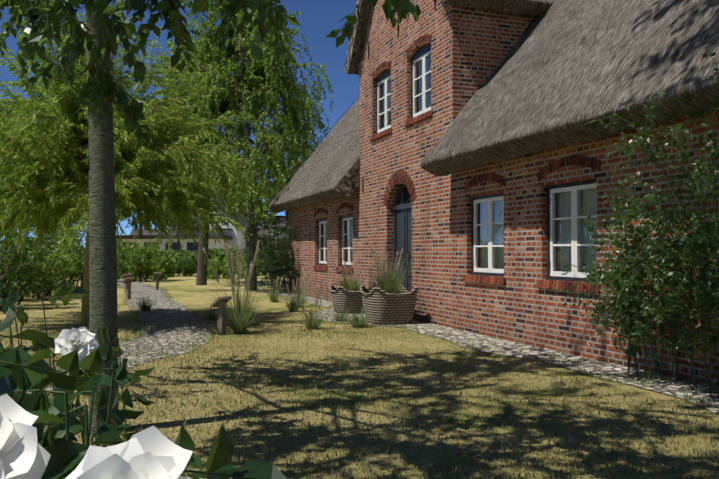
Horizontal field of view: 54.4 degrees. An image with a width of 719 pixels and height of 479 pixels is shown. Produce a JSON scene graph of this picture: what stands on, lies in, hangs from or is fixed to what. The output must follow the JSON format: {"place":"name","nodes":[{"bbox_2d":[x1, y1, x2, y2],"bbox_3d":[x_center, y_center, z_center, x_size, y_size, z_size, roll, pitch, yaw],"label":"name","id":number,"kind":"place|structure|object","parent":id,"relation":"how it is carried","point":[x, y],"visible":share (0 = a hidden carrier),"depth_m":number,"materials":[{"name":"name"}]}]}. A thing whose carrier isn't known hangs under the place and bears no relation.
{"place":"outdoors","nodes":[
{"label":"outdoors","id":0,"kind":"place"},
{"bbox_2d":[26,278,213,393],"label":"garden path","id":1,"kind":"structure","parent":0,"point":[163,308],"depth_m":11.61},
{"bbox_2d":[121,272,280,334],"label":"wooden posts","id":2,"kind":"object","parent":1,"relation":"on","point":[221,321],"visible":0.81,"depth_m":10.69,"materials":[{"name":"brown wood"}]},
{"bbox_2d":[117,146,164,234],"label":"tree leaves","id":3,"kind":"object","parent":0,"point":[124,214],"depth_m":63.94,"materials":[{"name":"green plant"}]},
{"bbox_2d":[0,281,286,478],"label":"rose bush","id":4,"kind":"object","parent":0,"point":[66,457],"depth_m":0.94,"materials":[{"name":"green plant"}]},
{"bbox_2d":[0,326,192,478],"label":"white roses","id":5,"kind":"object","parent":4,"relation":"attached to","point":[153,452],"visible":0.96,"depth_m":0.49,"materials":[{"name":"white plant"}]},
{"bbox_2d":[0,0,359,249],"label":"sky","id":6,"kind":"structure","parent":0,"point":[317,18],"materials":[{"name":"blue"}]},
{"bbox_2d":[116,202,288,253],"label":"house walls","id":7,"kind":"structure","parent":0,"point":[238,237],"depth_m":55.07,"materials":[{"name":"white paint"}]},
{"bbox_2d":[122,228,270,250],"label":"house windows","id":8,"kind":"structure","parent":7,"relation":"in","point":[190,246],"depth_m":51.90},
{"bbox_2d":[116,197,288,239],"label":"house roofs","id":9,"kind":"structure","parent":7,"relation":"on","point":[153,235],"depth_m":62.26,"materials":[{"name":"grey"}]},
{"bbox_2d":[149,0,300,284],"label":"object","id":10,"kind":"object","parent":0,"point":[231,79],"depth_m":25.06,"materials":[{"name":"green plant"}]},
{"bbox_2d":[215,177,274,215],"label":"tree leaves","id":11,"kind":"object","parent":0,"point":[267,213],"depth_m":70.89,"materials":[{"name":"green plant"}]},
{"bbox_2d":[239,126,315,224],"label":"tree leaves","id":12,"kind":"object","parent":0,"point":[256,210],"depth_m":63.76,"materials":[{"name":"green plant"}]},
{"bbox_2d":[298,131,319,162],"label":"tree leaves","id":13,"kind":"object","parent":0,"point":[309,148],"depth_m":83.67,"materials":[{"name":"green plant"}]},
{"bbox_2d":[0,274,718,478],"bbox_3d":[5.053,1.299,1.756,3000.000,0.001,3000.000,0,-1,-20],"label":"lawn","id":14,"kind":"structure","parent":0,"point":[187,292],"depth_m":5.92,"materials":[{"name":"yellow plant"}]},
{"bbox_2d":[0,218,62,308],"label":"shrub leaves","id":15,"kind":"object","parent":14,"relation":"on","point":[22,270],"depth_m":15.56,"materials":[{"name":"green plant"}]},
{"bbox_2d":[1,92,80,237],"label":"tree leaves","id":16,"kind":"object","parent":14,"relation":"on","point":[19,94],"depth_m":41.33,"materials":[{"name":"green plant"}]},
{"bbox_2d":[0,229,84,298],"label":"shrub leaves","id":17,"kind":"object","parent":14,"relation":"on","point":[68,259],"depth_m":18.79,"materials":[{"name":"green plant"}]},
{"bbox_2d":[0,215,137,287],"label":"shrub leaves","id":18,"kind":"object","parent":14,"relation":"on","point":[74,278],"depth_m":24.65,"materials":[{"name":"green plant"}]},
{"bbox_2d":[59,234,127,278],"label":"shrub leaves","id":19,"kind":"object","parent":14,"relation":"on","point":[82,247],"depth_m":33.75,"materials":[{"name":"green plant"}]},
{"bbox_2d":[0,0,257,323],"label":"willow tree","id":20,"kind":"object","parent":14,"relation":"on","point":[147,202],"depth_m":11.57,"materials":[{"name":"green plant"}]},
{"bbox_2d":[84,236,179,281],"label":"shrub leaves","id":21,"kind":"object","parent":14,"relation":"on","point":[145,265],"depth_m":29.53,"materials":[{"name":"green plant"}]},
{"bbox_2d":[150,248,197,276],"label":"shrub leaves","id":22,"kind":"object","parent":14,"relation":"on","point":[188,262],"depth_m":35.19,"materials":[{"name":"green plant"}]},
{"bbox_2d":[75,248,288,273],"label":"hedge","id":23,"kind":"object","parent":14,"relation":"on","point":[212,250],"depth_m":40.84,"materials":[{"name":"green plant"}]},
{"bbox_2d":[0,0,420,434],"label":"young tree","id":24,"kind":"object","parent":14,"relation":"on","point":[59,20],"depth_m":4.41,"materials":[{"name":"plant"}]},
{"bbox_2d":[207,246,264,279],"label":"shrub leaves","id":25,"kind":"object","parent":14,"relation":"on","point":[222,268],"depth_m":32.35,"materials":[{"name":"green plant"}]},
{"bbox_2d":[165,0,333,290],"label":"birch tree","id":26,"kind":"object","parent":14,"relation":"on","point":[291,106],"depth_m":23.42,"materials":[{"name":"green plant"}]},
{"bbox_2d":[223,250,282,274],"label":"shrub leaves","id":27,"kind":"object","parent":14,"relation":"on","point":[257,258],"depth_m":37.47,"materials":[{"name":"green plant"}]},
{"bbox_2d":[127,258,414,333],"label":"ornamental grass","id":28,"kind":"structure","parent":14,"relation":"on","point":[241,321],"depth_m":12.02,"materials":[{"name":"green plant"}]},
{"bbox_2d":[202,240,402,327],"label":"plume grass stalks","id":29,"kind":"object","parent":28,"relation":"attached to","point":[238,269],"depth_m":11.07,"materials":[{"name":"plant"}]},
{"bbox_2d":[405,192,409,202],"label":"transom window","id":30,"kind":"structure","parent":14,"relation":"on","point":[407,200],"depth_m":14.77,"materials":[{"name":"grey glass"}]},
{"bbox_2d":[259,290,718,413],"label":"cobblestone strip","id":31,"kind":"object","parent":14,"relation":"on","point":[531,351],"depth_m":8.22,"materials":[{"name":"grey stone"}]},
{"bbox_2d":[242,221,301,293],"bbox_3d":[-2.548,0.527,21.180,2.131,2.218,2.580,0,-1,-20],"label":"bush","id":32,"kind":"object","parent":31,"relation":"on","point":[272,258],"depth_m":20.95,"materials":[{"name":"green plant"}]},
{"bbox_2d":[329,284,371,313],"bbox_3d":[-0.190,1.230,14.453,0.776,0.577,0.776,0,-1,-20],"label":"wicker basket","id":33,"kind":"object","parent":31,"relation":"on","point":[341,296],"visible":0.73,"depth_m":14.12,"materials":[{"name":"wicker"}]},
{"bbox_2d":[360,284,418,325],"bbox_3d":[0.519,1.149,12.371,0.901,0.667,0.901,0,-1,-20],"label":"wicker basket","id":34,"kind":"object","parent":31,"relation":"on","point":[394,309],"visible":0.96,"depth_m":12.01,"materials":[{"name":"wicker"}]},
{"bbox_2d":[548,50,718,397],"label":"climbing rose","id":35,"kind":"object","parent":31,"relation":"on","point":[621,273],"depth_m":6.19,"materials":[{"name":"green plant"}]},
{"bbox_2d":[601,136,717,302],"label":"flowers","id":36,"kind":"object","parent":35,"relation":"attached to","point":[715,173],"visible":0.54,"depth_m":5.95,"materials":[{"name":"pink plant"}]},
{"bbox_2d":[289,0,718,385],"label":"front wall","id":37,"kind":"structure","parent":14,"relation":"on","point":[519,306],"depth_m":11.34,"materials":[{"name":"brick"}]},
{"bbox_2d":[362,0,435,192],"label":"wall anchors","id":38,"kind":"object","parent":37,"relation":"attached to","point":[368,50],"depth_m":15.23,"materials":[{"name":"metal"}]},
{"bbox_2d":[393,184,411,291],"bbox_3d":[0.953,0.165,13.704,0.130,2.560,1.220,0,-1,-20],"label":"front door","id":39,"kind":"structure","parent":37,"relation":"attached to","point":[403,226],"depth_m":13.83,"materials":[{"name":"paint"}]},
{"bbox_2d":[317,43,596,281],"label":"window frames","id":40,"kind":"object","parent":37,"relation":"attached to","point":[575,232],"depth_m":10.58,"materials":[{"name":"white wood"}]},
{"bbox_2d":[320,54,596,271],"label":"window panes","id":41,"kind":"object","parent":40,"relation":"in","point":[493,204],"visible":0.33,"depth_m":10.40,"materials":[{"name":"glass"}]},
{"bbox_2d":[313,110,600,293],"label":"window sills","id":42,"kind":"structure","parent":37,"relation":"attached to","point":[557,285],"depth_m":10.35,"materials":[{"name":"red brick"}]},
{"bbox_2d":[314,34,601,217],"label":"brick arches","id":43,"kind":"structure","parent":37,"relation":"attached to","point":[571,160],"depth_m":11.02,"materials":[{"name":"red brick"}]},
{"bbox_2d":[358,3,536,95],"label":"house walls","id":44,"kind":"structure","parent":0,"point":[496,36],"depth_m":11.82,"materials":[{"name":"brick"}]},
{"bbox_2d":[267,98,359,212],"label":"thatched roof","id":45,"kind":"structure","parent":44,"relation":"on","point":[329,169],"depth_m":18.82,"materials":[{"name":"beige wicker"}]},
{"bbox_2d":[261,94,359,212],"bbox_3d":[-0.179,-4.505,22.985,6.006,7.319,1.065,0,-1,-20],"label":"roof edge","id":46,"kind":"object","parent":45,"relation":"attached to","point":[307,156],"visible":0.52,"depth_m":22.90,"materials":[{"name":"metal"}]},
{"bbox_2d":[344,0,555,74],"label":"thatched roof","id":47,"kind":"structure","parent":44,"relation":"on","point":[538,8],"depth_m":11.84,"materials":[{"name":"grey wicker"}]},
{"bbox_2d":[421,0,718,175],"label":"thatched roof","id":48,"kind":"structure","parent":44,"relation":"on","point":[564,72],"depth_m":8.36,"materials":[{"name":"grey wicker"}]},
{"bbox_2d":[323,55,596,272],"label":"windows","id":49,"kind":"structure","parent":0,"point":[498,230],"depth_m":9.18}
]}

